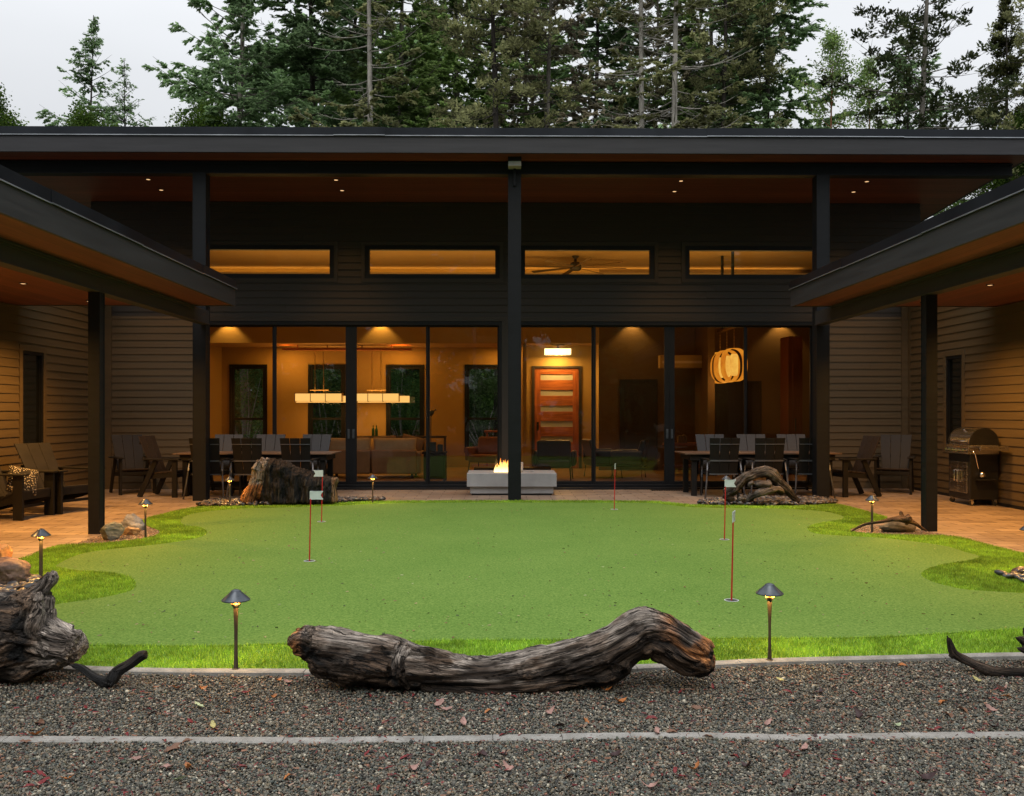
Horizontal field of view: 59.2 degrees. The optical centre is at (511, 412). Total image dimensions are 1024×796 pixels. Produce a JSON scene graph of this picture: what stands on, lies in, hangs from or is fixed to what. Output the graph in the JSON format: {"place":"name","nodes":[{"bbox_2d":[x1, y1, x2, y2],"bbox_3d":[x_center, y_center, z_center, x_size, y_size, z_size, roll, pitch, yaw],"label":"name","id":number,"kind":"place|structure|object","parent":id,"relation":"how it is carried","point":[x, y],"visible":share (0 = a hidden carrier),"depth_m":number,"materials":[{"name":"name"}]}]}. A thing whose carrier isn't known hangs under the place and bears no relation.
{"place":"outdoors","nodes":[
{"label":"outdoors","id":0,"kind":"place"},
{"bbox_2d":[422,451,446,480],"bbox_3d":[-1.616,1.129,18.858,0.490,0.618,0.550,0,0,-1],"label":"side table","id":1,"kind":"object","parent":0,"point":[438,465],"visible":0.94,"depth_m":18.61,"materials":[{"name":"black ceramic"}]},
{"bbox_2d":[0,488,1023,557],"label":"patio","id":2,"kind":"structure","parent":0,"point":[997,525],"depth_m":13.59,"materials":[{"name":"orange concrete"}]},
{"bbox_2d":[0,468,57,520],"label":"lounge chair","id":3,"kind":"object","parent":2,"relation":"on","point":[17,498],"visible":0.93,"depth_m":12.44,"materials":[{"name":"brown wood"}]},
{"bbox_2d":[5,465,39,495],"bbox_3d":[-6.670,0.930,12.285,0.390,0.390,0.130,19,-37,-41],"label":"throw blanket","id":4,"kind":"object","parent":3,"relation":"on","point":[30,481],"visible":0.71,"depth_m":12.27,"materials":[{"name":"beige fabric"}]},
{"bbox_2d":[10,442,87,513],"bbox_3d":[-6.758,0.957,13.308,1.122,0.994,0.830,0,0,21],"label":"lounge chair","id":5,"kind":"object","parent":2,"relation":"on","point":[37,456],"visible":0.51,"depth_m":13.26,"materials":[{"name":"brown wood"}]},
{"bbox_2d":[0,165,236,533],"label":"covered wing","id":6,"kind":"structure","parent":2,"relation":"on","point":[72,272],"depth_m":12.08,"materials":[{"name":"brown wood"}]},
{"bbox_2d":[18,344,46,443],"bbox_3d":[-7.699,-0.185,14.388,0.130,1.750,0.830,0,0,-1],"label":"window","id":7,"kind":"structure","parent":6,"relation":"in","point":[32,368],"depth_m":14.46,"materials":[{"name":"black glass"}]},
{"bbox_2d":[108,435,155,494],"bbox_3d":[-6.803,0.938,16.167,0.690,1.057,0.769,0,0,-39],"label":"patio armchair","id":8,"kind":"object","parent":2,"relation":"on","point":[126,456],"visible":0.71,"depth_m":16.29,"materials":[{"name":"brown wood"}]},
{"bbox_2d":[137,436,192,497],"bbox_3d":[-5.991,0.938,15.640,0.769,1.057,0.690,0,0,6],"label":"patio armchair","id":9,"kind":"object","parent":2,"relation":"on","point":[157,468],"visible":0.78,"depth_m":15.48,"materials":[{"name":"brown wood"}]},
{"bbox_2d":[183,438,232,498],"bbox_3d":[-5.138,0.942,15.304,0.702,1.024,0.635,0,0,0],"label":"dining chair","id":10,"kind":"object","parent":2,"relation":"on","point":[215,461],"visible":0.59,"depth_m":15.08,"materials":[{"name":"wood"}]},
{"bbox_2d":[210,434,243,493],"bbox_3d":[-5.266,0.938,16.376,0.690,1.057,0.769,0,0,2],"label":"patio armchair","id":11,"kind":"object","parent":2,"relation":"on","point":[227,442],"visible":0.21,"depth_m":16.65,"materials":[{"name":"wood"}]},
{"bbox_2d":[225,438,261,498],"bbox_3d":[-4.432,0.942,15.312,0.702,1.024,0.635,0,0,1],"label":"dining chair","id":12,"kind":"object","parent":2,"relation":"on","point":[244,466],"visible":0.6,"depth_m":15.07,"materials":[{"name":"grey wood"}]},
{"bbox_2d":[173,451,340,495],"bbox_3d":[-4.461,1.077,15.930,2.720,0.745,0.950,0,0,-1],"label":"dining table","id":13,"kind":"object","parent":2,"relation":"on","point":[328,456],"visible":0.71,"depth_m":15.53,"materials":[{"name":"brown wood"}]},
{"bbox_2d":[196,495,385,506],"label":"river pebbles","id":14,"kind":"object","parent":2,"relation":"on","point":[225,501],"visible":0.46,"depth_m":14.14,"materials":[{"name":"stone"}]},
{"bbox_2d":[240,457,338,504],"bbox_3d":[-3.470,1.081,14.105,1.540,0.776,0.452,0,0,-1],"label":"burnt stump","id":15,"kind":"object","parent":14,"relation":"on","point":[273,481],"visible":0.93,"depth_m":13.97,"materials":[{"name":"brown wood"}]},
{"bbox_2d":[278,438,319,473],"bbox_3d":[-3.629,0.942,15.321,0.702,1.024,0.635,0,0,-1],"label":"dining chair","id":16,"kind":"object","parent":2,"relation":"on","point":[296,447],"visible":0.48,"depth_m":15.07,"materials":[{"name":"wood"}]},
{"bbox_2d":[0,126,1023,500],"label":"house","id":17,"kind":"structure","parent":2,"relation":"on","point":[426,244],"depth_m":17.07,"materials":[{"name":"beige"}]},
{"bbox_2d":[229,364,266,450],"bbox_3d":[-6.968,-0.098,23.857,0.996,2.337,0.130,0,0,-1],"label":"rear window","id":18,"kind":"structure","parent":17,"relation":"in","point":[232,367],"depth_m":23.82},
{"bbox_2d":[210,245,333,277],"bbox_3d":[-4.638,-2.849,17.092,2.542,0.629,0.112,0,0,-1],"label":"clerestory window","id":19,"kind":"structure","parent":17,"relation":"in","point":[330,248],"depth_m":17.04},
{"bbox_2d":[308,364,345,446],"bbox_3d":[-4.900,-0.098,23.881,0.987,2.337,0.130,0,0,-1],"label":"rear window","id":20,"kind":"structure","parent":17,"relation":"in","point":[310,366],"depth_m":23.84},
{"bbox_2d":[282,345,411,350],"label":"ceiling panel","id":21,"kind":"structure","parent":17,"relation":"attached to","point":[344,349],"depth_m":22.95,"materials":[{"name":"red wood"}]},
{"bbox_2d":[295,351,345,402],"bbox_3d":[-4.884,-0.914,23.096,1.331,1.322,0.300,0,0,-1],"label":"chandelier","id":22,"kind":"object","parent":21,"relation":"hanging from","point":[323,397],"visible":0.97,"depth_m":22.96,"materials":[{"name":"brown"}]},
{"bbox_2d":[357,390,409,402],"bbox_3d":[-3.360,-0.914,23.113,1.431,1.322,0.300,0,0,-1],"label":"chandelier","id":23,"kind":"object","parent":21,"relation":"hanging from","point":[379,398],"visible":0.86,"depth_m":22.98,"materials":[{"name":"brown"}]},
{"bbox_2d":[210,321,501,486],"bbox_3d":[-3.056,-0.140,17.131,5.721,3.172,0.190,0,0,-1],"label":"sliding door","id":24,"kind":"structure","parent":17,"relation":"in","point":[351,326],"depth_m":17.10,"materials":[{"name":"metal"}]},
{"bbox_2d":[326,433,424,477],"bbox_3d":[-3.054,0.954,20.042,2.229,0.969,0.950,0,0,-1],"label":"sofa","id":25,"kind":"object","parent":17,"relation":"on","point":[392,454],"visible":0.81,"depth_m":19.58,"materials":[{"name":"brown fabric"}]},
{"bbox_2d":[386,364,423,449],"bbox_3d":[-2.832,-0.098,23.904,1.010,2.337,0.130,0,0,-1],"label":"rear window","id":26,"kind":"structure","parent":17,"relation":"in","point":[388,366],"depth_m":23.86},
{"bbox_2d":[365,245,499,278],"bbox_3d":[-1.510,-2.849,17.128,2.552,0.629,0.112,0,0,-1],"label":"clerestory window","id":27,"kind":"structure","parent":17,"relation":"in","point":[368,248],"depth_m":17.07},
{"bbox_2d":[465,437,496,470],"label":"armchair","id":28,"kind":"object","parent":17,"relation":"on","point":[484,450],"visible":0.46,"depth_m":21.52,"materials":[{"name":"red leather"}]},
{"bbox_2d":[465,364,496,447],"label":"rear window","id":29,"kind":"structure","parent":17,"relation":"in","point":[468,367],"depth_m":23.89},
{"bbox_2d":[533,440,576,480],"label":"armchair","id":30,"kind":"object","parent":17,"relation":"on","point":[554,453],"visible":0.88,"depth_m":18.96,"materials":[{"name":"black leather"}]},
{"bbox_2d":[532,366,581,467],"bbox_3d":[1.148,0.130,23.186,1.285,2.639,0.197,0,0,-1],"label":"entry door","id":31,"kind":"structure","parent":17,"relation":"in","point":[556,390],"depth_m":23.17,"materials":[{"name":"red wood"}]},
{"bbox_2d":[525,256,626,273],"bbox_3d":[1.481,-3.478,21.018,2.296,0.336,2.296,0,0,13],"label":"ceiling fan","id":32,"kind":"object","parent":17,"relation":"hanging from","point":[575,265],"visible":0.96,"depth_m":20.93,"materials":[{"name":"brown paint"}]},
{"bbox_2d":[521,246,653,278],"bbox_3d":[1.434,-2.849,17.161,2.542,0.629,0.112,0,0,-1],"label":"clerestory window","id":33,"kind":"structure","parent":17,"relation":"in","point":[523,248],"depth_m":17.11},
{"bbox_2d":[582,439,622,477],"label":"armchair","id":34,"kind":"object","parent":17,"relation":"on","point":[603,457],"visible":0.6,"depth_m":19.56,"materials":[{"name":"black leather"}]},
{"bbox_2d":[611,439,648,479],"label":"armchair","id":35,"kind":"object","parent":17,"relation":"on","point":[630,458],"visible":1,"depth_m":19.22,"materials":[{"name":"black leather"}]},
{"bbox_2d":[620,379,657,469],"bbox_3d":[3.152,0.307,22.414,0.939,2.262,0.044,0,0,-1],"label":"interior door","id":36,"kind":"structure","parent":17,"relation":"in","point":[638,397],"depth_m":22.40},
{"bbox_2d":[521,321,811,486],"bbox_3d":[2.941,-0.140,17.200,5.697,3.172,0.190,0,0,-1],"label":"sliding door","id":37,"kind":"structure","parent":17,"relation":"in","point":[669,327],"depth_m":17.17,"materials":[{"name":"metal"}]},
{"bbox_2d":[710,252,747,383],"bbox_3d":[4.907,-2.193,20.562,0.631,3.026,1.709,0,0,-1],"label":"pendant cluster","id":38,"kind":"object","parent":17,"relation":"hanging from","point":[726,366],"visible":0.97,"depth_m":20.38,"materials":[{"name":"glass"}]},
{"bbox_2d":[715,380,747,469],"bbox_3d":[5.463,0.317,22.441,0.818,2.242,0.044,0,0,-1],"label":"interior door","id":39,"kind":"structure","parent":17,"relation":"in","point":[728,396],"depth_m":22.43,"materials":[{"name":"brown wood"}]},
{"bbox_2d":[685,246,811,278],"bbox_3d":[4.564,-2.849,17.197,2.544,0.629,0.112,0,0,-1],"label":"clerestory window","id":40,"kind":"structure","parent":17,"relation":"in","point":[687,248],"depth_m":17.14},
{"bbox_2d":[747,381,760,467],"bbox_3d":[6.031,0.327,22.447,0.357,2.221,0.044,0,0,-1],"label":"interior door","id":41,"kind":"structure","parent":17,"relation":"in","point":[754,387],"depth_m":22.43,"materials":[{"name":"wood"}]},
{"bbox_2d":[780,336,802,474],"bbox_3d":[6.500,-0.153,20.950,0.330,3.182,0.650,0,0,-1],"label":"tall cabinet","id":42,"kind":"object","parent":17,"relation":"on","point":[791,384],"visible":0.59,"depth_m":20.67,"materials":[{"name":"red wood"}]},
{"bbox_2d":[467,459,556,494],"bbox_3d":[-0.009,1.132,16.161,1.566,0.635,0.920,0,0,-1],"label":"fire table","id":43,"kind":"object","parent":2,"relation":"on","point":[495,482],"visible":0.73,"depth_m":15.71,"materials":[{"name":"concrete"}]},
{"bbox_2d":[695,434,735,492],"bbox_3d":[3.694,0.938,16.477,0.690,1.057,0.769,0,0,0],"label":"patio armchair","id":44,"kind":"object","parent":2,"relation":"on","point":[701,439],"visible":0.25,"depth_m":16.76,"materials":[{"name":"wood"}]},
{"bbox_2d":[700,438,745,498],"bbox_3d":[3.580,0.942,15.403,0.702,1.024,0.635,0,0,1],"label":"dining chair","id":45,"kind":"object","parent":2,"relation":"on","point":[721,447],"visible":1,"depth_m":15.17,"materials":[{"name":"grey wood"}]},
{"bbox_2d":[736,434,775,492],"bbox_3d":[4.455,0.938,16.486,0.690,1.057,0.769,0,0,2],"label":"patio armchair","id":46,"kind":"object","parent":2,"relation":"on","point":[748,443],"visible":0.19,"depth_m":16.77,"materials":[{"name":"wood"}]},
{"bbox_2d":[674,451,841,495],"bbox_3d":[4.338,1.077,16.030,2.720,0.745,0.950,0,0,-1],"label":"dining table","id":47,"kind":"object","parent":2,"relation":"on","point":[692,456],"visible":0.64,"depth_m":15.65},
{"bbox_2d":[743,438,788,494],"bbox_3d":[4.337,0.942,15.412,0.702,1.024,0.635,0,0,-1],"label":"dining chair","id":48,"kind":"object","parent":2,"relation":"on","point":[767,452],"visible":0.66,"depth_m":15.17,"materials":[{"name":"grey wood"}]},
{"bbox_2d":[700,503,834,505],"bbox_3d":[4.072,1.446,14.514,2.304,0.001,1.278,0,0,-1],"label":"pebble bed","id":49,"kind":"object","parent":2,"relation":"on","point":[777,504],"visible":0.15,"depth_m":14.14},
{"bbox_2d":[697,494,837,505],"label":"river pebbles","id":50,"kind":"object","parent":49,"relation":"on","point":[769,500],"visible":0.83,"depth_m":14.13,"materials":[{"name":"grey stone"}]},
{"bbox_2d":[722,466,800,502],"bbox_3d":[3.877,1.123,13.934,1.218,0.588,0.344,0,0,-1],"label":"arched driftwood","id":51,"kind":"object","parent":50,"relation":"on","point":[767,487],"visible":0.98,"depth_m":13.92,"materials":[{"name":"brown wood"}]},
{"bbox_2d":[776,434,809,489],"bbox_3d":[5.207,0.938,16.495,0.690,1.057,0.769,0,0,2],"label":"patio armchair","id":52,"kind":"object","parent":2,"relation":"on","point":[791,441],"visible":0.2,"depth_m":16.77,"materials":[{"name":"wood"}]},
{"bbox_2d":[786,438,835,497],"bbox_3d":[5.084,0.942,15.421,0.702,1.024,0.635,0,0,0],"label":"dining chair","id":53,"kind":"object","parent":2,"relation":"on","point":[805,454],"visible":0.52,"depth_m":15.19,"materials":[{"name":"wood"}]},
{"bbox_2d":[832,435,881,496],"bbox_3d":[5.926,0.938,15.696,0.769,1.057,0.690,0,0,-9],"label":"patio armchair","id":54,"kind":"object","parent":2,"relation":"on","point":[864,457],"visible":0.81,"depth_m":15.50,"materials":[{"name":"brown wood"}]},
{"bbox_2d":[873,434,915,494],"bbox_3d":[6.907,0.938,16.278,0.690,1.057,0.769,0,0,27],"label":"patio armchair","id":55,"kind":"object","parent":2,"relation":"on","point":[903,460],"visible":0.93,"depth_m":16.44,"materials":[{"name":"brown wood"}]},
{"bbox_2d":[789,176,1023,531],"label":"covered wing","id":56,"kind":"structure","parent":2,"relation":"on","point":[950,282],"depth_m":12.90,"materials":[{"name":"brown wood"}]},
{"bbox_2d":[943,349,965,451],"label":"window","id":57,"kind":"structure","parent":56,"relation":"in","point":[954,363],"depth_m":15.52,"materials":[{"name":"black glass"}]},
{"bbox_2d":[945,427,1008,505],"bbox_3d":[7.266,0.844,14.137,0.536,1.211,0.992,0,0,-1],"label":"gas grill","id":58,"kind":"object","parent":2,"relation":"on","point":[973,464],"visible":1,"depth_m":13.95,"materials":[{"name":"black metal"}]},
{"bbox_2d":[0,659,1023,795],"bbox_3d":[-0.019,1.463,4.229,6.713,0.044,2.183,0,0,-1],"label":"gravel","id":59,"kind":"structure","parent":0,"point":[719,752],"depth_m":4.06,"materials":[{"name":"grey gravel"}]},
{"bbox_2d":[0,570,88,682],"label":"tree stump","id":60,"kind":"object","parent":59,"relation":"on","point":[38,637],"visible":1,"depth_m":4.81,"materials":[{"name":"wood"}]},
{"bbox_2d":[69,650,147,688],"bbox_3d":[-2.164,1.375,4.807,0.411,0.196,0.112,0,0,-1],"label":"forked branch","id":61,"kind":"object","parent":59,"relation":"on","point":[114,675],"visible":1,"depth_m":4.80,"materials":[{"name":"wood"}]},
{"bbox_2d":[287,606,715,694],"bbox_3d":[-0.047,1.263,4.776,2.259,0.466,0.286,0,0,-1],"label":"driftwood log","id":62,"kind":"object","parent":59,"relation":"on","point":[618,649],"visible":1,"depth_m":4.69,"materials":[{"name":"grey wood"}]},
{"bbox_2d":[0,662,1023,795],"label":"leaf litter","id":63,"kind":"object","parent":59,"relation":"on","point":[503,751],"visible":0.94,"depth_m":4.02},
{"bbox_2d":[0,731,1023,746],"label":"garden edging","id":64,"kind":"object","parent":59,"relation":"on","point":[373,739],"visible":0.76,"depth_m":4.03,"materials":[{"name":"grey concrete"}]},
{"bbox_2d":[46,652,1023,677],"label":"garden edging","id":65,"kind":"object","parent":59,"relation":"on","point":[215,672],"visible":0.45,"depth_m":5.18,"materials":[{"name":"grey concrete"}]},
{"bbox_2d":[221,589,249,669],"bbox_3d":[-1.546,1.235,5.048,0.157,0.490,0.157,0,0,33],"label":"path light","id":66,"kind":"object","parent":65,"relation":"on","point":[235,598],"visible":0.99,"depth_m":5.04,"materials":[{"name":"brown metal"}]},
{"bbox_2d":[756,583,783,660],"bbox_3d":[1.495,1.235,5.229,0.157,0.490,0.157,0,0,-15],"label":"path light","id":67,"kind":"object","parent":65,"relation":"on","point":[769,591],"visible":0.97,"depth_m":5.21,"materials":[{"name":"brown metal"}]},
{"bbox_2d":[946,636,1023,676],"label":"bent branch","id":68,"kind":"object","parent":59,"relation":"on","point":[981,667],"visible":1,"depth_m":4.99,"materials":[{"name":"wood"}]},
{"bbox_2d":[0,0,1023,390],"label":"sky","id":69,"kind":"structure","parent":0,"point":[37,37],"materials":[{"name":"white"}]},
{"bbox_2d":[17,499,1023,668],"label":"turf","id":70,"kind":"structure","parent":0,"point":[532,643],"depth_m":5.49,"materials":[{"name":"green plant"}]},
{"bbox_2d":[0,556,30,583],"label":"boulder","id":71,"kind":"object","parent":70,"relation":"on","point":[14,569],"visible":0.83,"depth_m":7.43,"materials":[{"name":"stone"}]},
{"bbox_2d":[55,503,1023,646],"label":"putting green","id":72,"kind":"object","parent":70,"relation":"on","point":[499,571],"visible":0.79,"depth_m":7.88,"materials":[{"name":"green plant"}]},
{"bbox_2d":[71,506,1023,641],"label":"turf litter","id":73,"kind":"object","parent":72,"relation":"on","point":[496,598],"visible":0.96,"depth_m":7.32,"materials":[{"name":"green plant"}]},
{"label":"ground","id":74,"kind":"structure","parent":0,"visible":0},
{"bbox_2d":[0,82,28,125],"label":"broadleaf tree","id":75,"kind":"object","parent":74,"relation":"on","point":[7,120],"visible":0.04,"depth_m":29.65,"materials":[{"name":"green plant"}]},
{"bbox_2d":[34,15,134,125],"bbox_3d":[-14.069,-5.831,29.887,6.105,14.765,5.548,0,0,-22],"label":"conifer tree","id":76,"kind":"object","parent":74,"relation":"on","point":[92,44],"visible":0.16,"depth_m":29.85,"materials":[{"name":"green plant"}]},
{"bbox_2d":[59,96,122,125],"bbox_3d":[-12.839,-3.922,27.163,4.242,10.946,3.528,0,0,-24],"label":"broadleaf tree","id":77,"kind":"object","parent":74,"relation":"on","point":[85,119],"visible":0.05,"depth_m":26.62,"materials":[{"name":"green plant"}]},
{"bbox_2d":[95,58,154,125],"bbox_3d":[-12.305,-4.862,28.943,4.126,12.827,3.629,0,0,-2],"label":"conifer tree","id":78,"kind":"object","parent":74,"relation":"on","point":[119,117],"visible":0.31,"depth_m":28.69,"materials":[{"name":"green plant"}]},
{"bbox_2d":[165,94,238,126],"bbox_3d":[-8.826,-4.025,26.753,3.594,11.151,4.321,0,0,32],"label":"broadleaf tree","id":79,"kind":"object","parent":74,"relation":"on","point":[196,119],"visible":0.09,"depth_m":26.51,"materials":[{"name":"green plant"}]},
{"bbox_2d":[141,0,321,437],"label":"conifer tree","id":80,"kind":"object","parent":74,"relation":"on","point":[243,12],"visible":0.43,"depth_m":28.01,"materials":[{"name":"green plant"}]},
{"bbox_2d":[235,369,262,447],"bbox_3d":[-8.030,-0.260,27.292,3.822,3.660,3.766,0,0,-1],"label":"shrub","id":81,"kind":"object","parent":74,"relation":"on","point":[248,396],"visible":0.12,"depth_m":27.36,"materials":[{"name":"green plant"}]},
{"bbox_2d":[208,0,392,446],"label":"conifer tree","id":82,"kind":"object","parent":74,"relation":"on","point":[327,72],"visible":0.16,"depth_m":30.00,"materials":[{"name":"green plant"}]},
{"bbox_2d":[313,369,340,447],"bbox_3d":[-5.670,-0.248,27.822,3.885,3.649,3.899,0,0,15],"label":"shrub","id":83,"kind":"object","parent":74,"relation":"on","point":[333,406],"visible":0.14,"depth_m":27.52,"materials":[{"name":"green plant"}]},
{"bbox_2d":[257,3,415,126],"bbox_3d":[-6.728,-9.560,34.617,8.295,22.228,7.910,0,0,28],"label":"conifer tree","id":84,"kind":"object","parent":74,"relation":"on","point":[347,15],"visible":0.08,"depth_m":34.40,"materials":[{"name":"green plant"}]},
{"bbox_2d":[288,0,431,126],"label":"conifer tree","id":85,"kind":"object","parent":74,"relation":"on","point":[391,25],"visible":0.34,"depth_m":27.82,"materials":[{"name":"green plant"}]},
{"bbox_2d":[235,369,493,444],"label":"undergrowth","id":86,"kind":"object","parent":74,"relation":"on","point":[411,414],"visible":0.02,"depth_m":30.41,"materials":[{"name":"green plant"}]},
{"bbox_2d":[322,0,487,433],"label":"conifer tree","id":87,"kind":"object","parent":74,"relation":"on","point":[422,81],"visible":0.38,"depth_m":31.31,"materials":[{"name":"green plant"}]},
{"bbox_2d":[391,369,419,435],"bbox_3d":[-3.294,-0.260,27.500,3.822,3.660,3.766,0,0,30],"label":"shrub","id":88,"kind":"object","parent":74,"relation":"on","point":[416,432],"visible":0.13,"depth_m":27.40,"materials":[{"name":"green plant"}]},
{"bbox_2d":[214,11,670,436],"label":"woodland","id":89,"kind":"object","parent":74,"relation":"on","point":[278,76],"depth_m":42.11,"materials":[{"name":"green plant"}]},
{"bbox_2d":[378,0,551,127],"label":"conifer tree","id":90,"kind":"object","parent":74,"relation":"on","point":[470,77],"visible":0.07,"depth_m":34.41,"materials":[{"name":"green plant"}]},
{"bbox_2d":[469,369,496,446],"bbox_3d":[-0.834,-0.248,27.818,3.899,3.649,3.885,0,0,-44],"label":"shrub","id":91,"kind":"object","parent":74,"relation":"on","point":[472,426],"visible":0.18,"depth_m":27.34,"materials":[{"name":"green plant"}]},
{"bbox_2d":[377,0,595,436],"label":"conifer tree","id":92,"kind":"object","parent":74,"relation":"on","point":[472,34],"visible":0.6,"depth_m":27.30,"materials":[{"name":"green plant"}]},
{"bbox_2d":[465,0,594,127],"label":"conifer tree","id":93,"kind":"object","parent":74,"relation":"on","point":[516,65],"visible":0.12,"depth_m":35.24,"materials":[{"name":"green plant"}]},
{"bbox_2d":[473,0,624,127],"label":"conifer tree","id":94,"kind":"object","parent":74,"relation":"on","point":[567,49],"visible":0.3,"depth_m":29.01,"materials":[{"name":"green plant"}]},
{"bbox_2d":[514,0,669,127],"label":"conifer tree","id":95,"kind":"object","parent":74,"relation":"on","point":[595,54],"visible":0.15,"depth_m":33.69,"materials":[{"name":"green plant"}]},
{"bbox_2d":[571,0,725,127],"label":"conifer tree","id":96,"kind":"object","parent":74,"relation":"on","point":[616,74],"visible":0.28,"depth_m":27.53,"materials":[{"name":"green plant"}]},
{"bbox_2d":[595,0,709,127],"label":"conifer tree","id":97,"kind":"object","parent":74,"relation":"on","point":[650,3],"visible":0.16,"depth_m":32.54,"materials":[{"name":"green plant"}]},
{"bbox_2d":[602,0,756,127],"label":"conifer tree","id":98,"kind":"object","parent":74,"relation":"on","point":[676,64],"visible":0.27,"depth_m":26.97,"materials":[{"name":"green plant"}]},
{"bbox_2d":[626,0,798,127],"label":"conifer tree","id":99,"kind":"object","parent":74,"relation":"on","point":[690,41],"visible":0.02,"depth_m":32.38,"materials":[{"name":"green plant"}]},
{"bbox_2d":[645,0,792,127],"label":"conifer tree","id":100,"kind":"object","parent":74,"relation":"on","point":[700,82],"visible":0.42,"depth_m":28.60,"materials":[{"name":"green plant"}]},
{"bbox_2d":[697,0,867,127],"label":"conifer tree","id":101,"kind":"object","parent":74,"relation":"on","point":[781,21],"visible":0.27,"depth_m":29.58,"materials":[{"name":"green plant"}]},
{"bbox_2d":[789,23,871,128],"bbox_3d":[9.572,-5.215,27.961,2.894,13.531,2.931,0,0,7],"label":"madrone tree","id":102,"kind":"object","parent":74,"relation":"on","point":[833,46],"visible":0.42,"depth_m":27.85,"materials":[{"name":"green plant"}]},
{"bbox_2d":[842,55,905,128],"bbox_3d":[12.358,-5.210,30.227,2.892,13.521,2.929,0,0,16],"label":"madrone tree","id":103,"kind":"object","parent":74,"relation":"on","point":[865,70],"visible":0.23,"depth_m":30.09,"materials":[{"name":"green plant"}]},
{"bbox_2d":[818,0,1023,197],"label":"conifer tree","id":104,"kind":"object","parent":74,"relation":"on","point":[925,19],"visible":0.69,"depth_m":26.59,"materials":[{"name":"green plant"}]},
{"bbox_2d":[877,39,967,215],"bbox_3d":[14.612,-6.371,33.941,5.915,15.849,5.640,0,0,27],"label":"conifer tree","id":105,"kind":"object","parent":74,"relation":"on","point":[909,105],"visible":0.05,"depth_m":33.94,"materials":[{"name":"green plant"}]},
{"bbox_2d":[964,0,1023,196],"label":"conifer tree","id":106,"kind":"object","parent":74,"relation":"on","point":[1006,68],"visible":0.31,"depth_m":28.17,"materials":[{"name":"green plant"}]},
{"bbox_2d":[970,0,1023,180],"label":"conifer tree","id":107,"kind":"object","parent":74,"relation":"on","point":[1019,41],"visible":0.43,"depth_m":24.73,"materials":[{"name":"green plant"}]},
{"bbox_2d":[970,100,1023,198],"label":"broadleaf tree","id":108,"kind":"object","parent":74,"relation":"on","point":[995,183],"visible":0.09,"depth_m":24.94,"materials":[{"name":"green plant"}]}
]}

